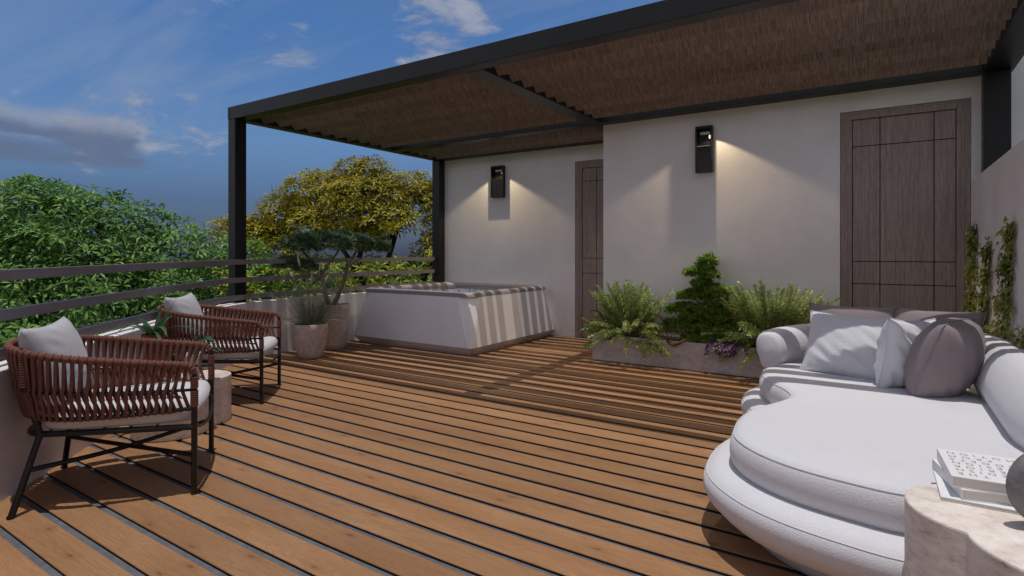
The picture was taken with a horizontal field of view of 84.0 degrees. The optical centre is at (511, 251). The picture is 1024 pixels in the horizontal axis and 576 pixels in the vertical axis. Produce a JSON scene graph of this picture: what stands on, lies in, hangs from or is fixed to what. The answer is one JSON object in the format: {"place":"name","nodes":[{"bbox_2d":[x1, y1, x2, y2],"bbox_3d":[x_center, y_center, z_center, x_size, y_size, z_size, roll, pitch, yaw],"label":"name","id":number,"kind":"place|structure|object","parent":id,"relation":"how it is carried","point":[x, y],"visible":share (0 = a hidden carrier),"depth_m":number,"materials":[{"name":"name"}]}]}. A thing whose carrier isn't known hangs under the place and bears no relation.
{"place":"outdoors","nodes":[
{"label":"outdoors","id":0,"kind":"place"},
{"bbox_2d":[0,256,431,343],"bbox_3d":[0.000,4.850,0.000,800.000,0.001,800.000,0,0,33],"label":"ground","id":1,"kind":"structure","parent":0,"point":[179,260],"depth_m":94.17,"materials":[{"name":"green plant"}]},
{"bbox_2d":[0,173,225,361],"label":"umbrella tree","id":2,"kind":"object","parent":1,"relation":"on","point":[50,231],"visible":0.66,"depth_m":8.36,"materials":[{"name":"green plant"}]},
{"bbox_2d":[0,292,365,501],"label":"parapet wall","id":3,"kind":"structure","parent":1,"relation":"on","point":[16,441],"depth_m":3.31,"materials":[{"name":"grey paint"}]},
{"bbox_2d":[0,257,434,359],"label":"railing","id":4,"kind":"object","parent":3,"relation":"on","point":[26,310],"visible":0.77,"depth_m":4.57,"materials":[{"name":"black metal"}]},
{"bbox_2d":[174,231,304,303],"bbox_3d":[-4.881,2.235,10.121,3.007,5.232,2.522,0,0,33],"label":"umbrella tree","id":5,"kind":"object","parent":1,"relation":"on","point":[252,271],"visible":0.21,"depth_m":10.19,"materials":[{"name":"green plant"}]},
{"bbox_2d":[195,251,339,303],"bbox_3d":[-4.345,2.421,9.892,3.068,4.866,1.869,0,0,-2],"label":"hedge shrub","id":6,"kind":"object","parent":1,"relation":"on","point":[222,288],"visible":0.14,"depth_m":9.71,"materials":[{"name":"green plant"}]},
{"bbox_2d":[215,257,332,304],"bbox_3d":[-5.362,2.449,12.501,2.790,4.810,2.121,0,0,33],"label":"hedge shrub","id":7,"kind":"object","parent":1,"relation":"on","point":[284,284],"visible":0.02,"depth_m":12.63,"materials":[{"name":"green plant"}]},
{"bbox_2d":[205,154,431,292],"bbox_3d":[-3.349,1.403,11.939,6.652,6.914,2.394,0,0,-1],"label":"autumn tree","id":8,"kind":"object","parent":1,"relation":"on","point":[338,200],"visible":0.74,"depth_m":11.64,"materials":[{"name":"yellow plant"}]},
{"bbox_2d":[262,257,405,298],"bbox_3d":[-2.975,2.478,9.868,2.804,4.751,2.086,0,0,-10],"label":"hedge shrub","id":9,"kind":"object","parent":1,"relation":"on","point":[372,281],"visible":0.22,"depth_m":9.94,"materials":[{"name":"green plant"}]},
{"bbox_2d":[297,249,397,296],"bbox_3d":[-3.877,2.382,12.879,2.764,4.945,2.226,0,0,33],"label":"hedge shrub","id":10,"kind":"object","parent":1,"relation":"on","point":[328,256],"visible":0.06,"depth_m":12.90,"materials":[{"name":"green plant"}]},
{"bbox_2d":[345,251,431,292],"bbox_3d":[-1.810,2.419,10.022,2.662,4.870,1.999,0,0,-1],"label":"hedge shrub","id":11,"kind":"object","parent":1,"relation":"on","point":[413,277],"visible":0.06,"depth_m":10.16,"materials":[{"name":"green plant"}]},
{"bbox_2d":[350,252,431,284],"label":"hedge shrub","id":12,"kind":"object","parent":1,"relation":"on","point":[411,263],"visible":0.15,"depth_m":12.83,"materials":[{"name":"green plant"}]},
{"bbox_2d":[0,0,661,258],"label":"sky","id":13,"kind":"structure","parent":0,"point":[135,96],"materials":[{"name":"blue"}]},
{"bbox_2d":[0,335,805,575],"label":"deck underlay","id":14,"kind":"object","parent":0,"point":[32,556],"visible":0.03,"depth_m":2.65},
{"bbox_2d":[0,335,807,575],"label":"deck","id":15,"kind":"structure","parent":14,"relation":"on","point":[564,396],"depth_m":3.14,"materials":[{"name":"brown wood"}]},
{"bbox_2d":[3,316,214,519],"bbox_3d":[-2.153,0.809,3.091,0.922,0.880,0.744,0,0,-21],"label":"rope armchair","id":16,"kind":"object","parent":15,"relation":"on","point":[51,371],"visible":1,"depth_m":2.85,"materials":[{"name":"brown fabric"}]},
{"bbox_2d":[130,370,230,441],"bbox_3d":[-2.322,1.081,4.044,0.530,0.333,0.685,0,0,33],"label":"side table","id":17,"kind":"object","parent":15,"relation":"on","point":[222,396],"visible":0.38,"depth_m":4.08,"materials":[{"name":"stone"}]},
{"bbox_2d":[141,332,164,382],"bbox_3d":[-2.514,0.746,3.988,0.144,0.335,0.144,0,0,33],"label":"plant pot","id":18,"kind":"object","parent":17,"relation":"on","point":[145,335],"visible":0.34,"depth_m":3.94,"materials":[{"name":"ceramic"}]},
{"bbox_2d":[107,300,203,338],"bbox_3d":[-2.531,0.490,3.960,0.695,0.315,0.531,0,0,33],"label":"strap leaf plant","id":19,"kind":"object","parent":18,"relation":"in","point":[147,328],"visible":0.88,"depth_m":3.95,"materials":[{"name":"green plant"}]},
{"bbox_2d":[184,351,203,379],"bbox_3d":[-2.237,0.813,3.992,0.127,0.200,0.127,0,0,33],"label":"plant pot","id":20,"kind":"object","parent":17,"relation":"on","point":[191,361],"visible":0.13,"depth_m":3.96,"materials":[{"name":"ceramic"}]},
{"bbox_2d":[173,335,222,357],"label":"broad leaf plant","id":21,"kind":"object","parent":20,"relation":"in","point":[209,338],"visible":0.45,"depth_m":3.99,"materials":[{"name":"green plant"}]},
{"bbox_2d":[156,292,280,403],"bbox_3d":[-2.528,0.809,4.905,0.922,0.880,0.744,0,0,-11],"label":"rope armchair","id":22,"kind":"object","parent":15,"relation":"on","point":[187,310],"visible":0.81,"depth_m":4.65,"materials":[{"name":"brown fabric"}]},
{"bbox_2d":[293,322,327,358],"bbox_3d":[-2.373,1.048,6.700,0.388,0.400,0.388,0,0,33],"label":"plant pot","id":23,"kind":"object","parent":15,"relation":"on","point":[310,341],"visible":0.88,"depth_m":6.55,"materials":[{"name":"concrete"}]},
{"bbox_2d":[274,255,354,328],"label":"ornamental grass","id":24,"kind":"object","parent":23,"relation":"in","point":[310,319],"depth_m":6.70,"materials":[{"name":"green plant"}]},
{"bbox_2d":[318,303,349,349],"bbox_3d":[-2.294,0.964,7.330,0.404,0.568,0.404,0,0,33],"label":"plant pot","id":25,"kind":"object","parent":15,"relation":"on","point":[337,335],"visible":0.72,"depth_m":7.18,"materials":[{"name":"concrete"}]},
{"bbox_2d":[269,228,393,304],"bbox_3d":[-2.336,0.212,7.340,1.611,1.026,0.813,0,0,6],"label":"flat topped tree","id":26,"kind":"object","parent":25,"relation":"in","point":[335,240],"visible":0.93,"depth_m":7.17,"materials":[{"name":"green plant"}]},
{"bbox_2d":[354,282,554,354],"bbox_3d":[-0.775,0.875,8.123,2.052,0.750,2.052,0,0,33],"label":"hot tub","id":27,"kind":"object","parent":15,"relation":"on","point":[470,318],"visible":1,"depth_m":7.34,"materials":[{"name":"white plastic"}]},
{"bbox_2d":[228,0,1023,302],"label":"pergola","id":28,"kind":"object","parent":15,"relation":"on","point":[580,83],"visible":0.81,"depth_m":4.95,"materials":[{"name":"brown wood"}]},
{"bbox_2d":[593,334,764,377],"bbox_3d":[2.039,1.101,6.048,2.426,0.293,0.350,0,0,33],"label":"planter box","id":29,"kind":"object","parent":15,"relation":"on","point":[686,355],"visible":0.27,"depth_m":6.00,"materials":[{"name":"concrete"}]},
{"bbox_2d":[581,309,620,339],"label":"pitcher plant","id":30,"kind":"object","parent":29,"relation":"in","point":[583,319],"visible":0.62,"depth_m":6.60,"materials":[{"name":"green plant"}]},
{"bbox_2d":[579,279,683,362],"bbox_3d":[1.278,0.738,6.327,1.210,0.870,0.728,0,0,33],"label":"leafy shrub","id":31,"kind":"object","parent":29,"relation":"in","point":[624,314],"visible":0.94,"depth_m":6.34,"materials":[{"name":"green plant"}]},
{"bbox_2d":[640,314,685,346],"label":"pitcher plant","id":32,"kind":"object","parent":29,"relation":"in","point":[673,344],"visible":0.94,"depth_m":6.15,"materials":[{"name":"green plant"}]},
{"bbox_2d":[662,252,747,342],"bbox_3d":[2.050,0.508,6.003,0.999,1.028,0.380,0,0,33],"label":"cloud pruned pine","id":33,"kind":"object","parent":29,"relation":"on","point":[709,315],"visible":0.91,"depth_m":5.94,"materials":[{"name":"green plant"}]},
{"bbox_2d":[704,340,747,358],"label":"purple trailing plant","id":34,"kind":"object","parent":29,"relation":"on","point":[730,345],"visible":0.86,"depth_m":5.71,"materials":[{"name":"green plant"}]},
{"bbox_2d":[735,336,751,354],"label":"lime plant","id":35,"kind":"object","parent":29,"relation":"in","point":[746,345],"visible":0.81,"depth_m":5.62,"materials":[{"name":"green plant"}]},
{"bbox_2d":[701,279,839,372],"bbox_3d":[2.474,0.713,5.517,1.337,0.880,0.769,0,0,33],"label":"leafy shrub","id":36,"kind":"object","parent":29,"relation":"in","point":[758,319],"visible":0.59,"depth_m":5.56,"materials":[{"name":"green plant"}]},
{"bbox_2d":[603,56,1023,336],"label":"terrace wall","id":37,"kind":"structure","parent":15,"relation":"on","point":[860,199],"depth_m":5.64,"materials":[{"name":"white paint"}]},
{"bbox_2d":[695,125,713,172],"bbox_3d":[2.091,-1.105,6.184,0.178,0.501,0.074,0,0,33],"label":"wall lamp","id":38,"kind":"object","parent":37,"relation":"attached to","point":[704,149],"visible":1,"depth_m":6.18,"materials":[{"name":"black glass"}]},
{"bbox_2d":[840,98,970,311],"bbox_3d":[3.624,-0.046,5.285,0.989,2.585,0.096,0,0,33],"label":"door","id":39,"kind":"structure","parent":37,"relation":"in","point":[905,171],"depth_m":5.25,"materials":[{"name":"brown wood"}]},
{"bbox_2d":[703,324,1023,575],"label":"curved sofa","id":40,"kind":"object","parent":15,"relation":"on","point":[812,473],"visible":0.73,"depth_m":2.34,"materials":[{"name":"white fabric"}]},
{"bbox_2d":[800,311,900,379],"bbox_3d":[2.175,0.610,3.679,0.239,0.403,0.531,0,0,-42],"label":"throw pillow","id":41,"kind":"object","parent":40,"relation":"on","point":[842,345],"visible":0.73,"depth_m":3.64,"materials":[{"name":"fabric"}]},
{"bbox_2d":[809,303,897,318],"bbox_3d":[2.384,0.595,3.997,0.548,0.425,0.213,0,0,33],"label":"throw pillow","id":42,"kind":"object","parent":40,"relation":"on","point":[875,312],"visible":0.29,"depth_m":3.98,"materials":[{"name":"beige fabric"}]},
{"bbox_2d":[873,317,935,387],"bbox_3d":[2.331,0.605,3.362,0.329,0.452,0.342,0,0,33],"label":"throw pillow","id":43,"kind":"object","parent":40,"relation":"on","point":[896,338],"visible":0.63,"depth_m":3.27,"materials":[{"name":"fabric"}]},
{"bbox_2d":[888,306,986,328],"bbox_3d":[2.723,0.595,3.703,0.221,0.430,0.545,0,0,-36],"label":"throw pillow","id":44,"kind":"object","parent":40,"relation":"on","point":[906,314],"visible":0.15,"depth_m":3.70,"materials":[{"name":"beige fabric"}]},
{"bbox_2d":[904,318,985,397],"bbox_3d":[2.408,0.605,3.167,0.458,0.472,0.334,0,0,-31],"label":"throw pillow","id":45,"kind":"object","parent":40,"relation":"on","point":[945,357],"visible":0.94,"depth_m":3.03,"materials":[{"name":"beige fabric"}]},
{"bbox_2d":[904,484,1023,575],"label":"side table","id":46,"kind":"object","parent":15,"relation":"on","point":[944,538],"visible":0.75,"depth_m":1.57,"materials":[{"name":"stone"}]},
{"bbox_2d":[932,468,1018,513],"bbox_3d":[1.458,0.744,1.776,0.215,0.010,0.285,0,0,32],"label":"book","id":47,"kind":"object","parent":46,"relation":"on","point":[946,491],"visible":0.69,"depth_m":1.70,"materials":[{"name":"white paper"}]},
{"bbox_2d":[932,459,1011,505],"bbox_3d":[1.481,0.723,1.779,0.205,0.030,0.270,0,0,21],"label":"book","id":48,"kind":"object","parent":47,"relation":"on","point":[977,495],"visible":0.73,"depth_m":1.68,"materials":[{"name":"white paper"}]},
{"bbox_2d":[937,448,1015,494],"bbox_3d":[1.531,0.691,1.751,0.325,0.032,0.275,0,0,29],"label":"book","id":49,"kind":"object","parent":48,"relation":"on","point":[978,472],"visible":0.84,"depth_m":1.76,"materials":[{"name":"grey paper"}]},
{"bbox_2d":[1006,454,1023,516],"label":"stone sculpture","id":50,"kind":"object","parent":46,"relation":"on","point":[1015,484],"visible":1,"depth_m":1.53,"materials":[{"name":"grey stone"}]},
{"bbox_2d":[445,143,602,337],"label":"terrace wall","id":51,"kind":"structure","parent":14,"relation":"on","point":[540,223],"depth_m":8.60,"materials":[{"name":"white paint"}]},
{"bbox_2d":[491,165,504,197],"bbox_3d":[-0.221,-1.092,8.950,0.232,0.496,0.074,0,0,33],"label":"wall lamp","id":52,"kind":"object","parent":51,"relation":"attached to","point":[497,181],"visible":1,"depth_m":8.94,"materials":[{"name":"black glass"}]},
{"bbox_2d":[576,159,602,337],"bbox_3d":[1.370,-0.026,8.014,1.018,2.543,0.096,0,0,33],"label":"door","id":53,"kind":"structure","parent":51,"relation":"in","point":[589,174],"depth_m":8.16,"materials":[{"name":"brown wood"}]},
{"bbox_2d":[412,261,429,276],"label":"hedge shrub","id":54,"kind":"object","parent":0,"point":[420,263],"visible":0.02,"depth_m":12.65,"materials":[{"name":"green plant"}]},
{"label":"terrace slab","id":55,"kind":"structure","parent":0,"visible":0},
{"bbox_2d":[972,139,1023,341],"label":"side wall","id":56,"kind":"structure","parent":55,"relation":"on","point":[997,191],"depth_m":3.71,"materials":[{"name":"white paint"}]},
{"bbox_2d":[961,219,977,311],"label":"climbing ivy","id":57,"kind":"object","parent":56,"relation":"attached to","point":[972,232],"visible":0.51,"depth_m":4.74,"materials":[{"name":"green plant"}]},
{"bbox_2d":[972,236,992,333],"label":"climbing ivy","id":58,"kind":"object","parent":56,"relation":"attached to","point":[985,278],"visible":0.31,"depth_m":4.12,"materials":[{"name":"green plant"}]},
{"bbox_2d":[983,216,1023,348],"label":"climbing ivy","id":59,"kind":"object","parent":56,"relation":"attached to","point":[1006,272],"visible":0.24,"depth_m":3.38,"materials":[{"name":"green plant"}]}
]}

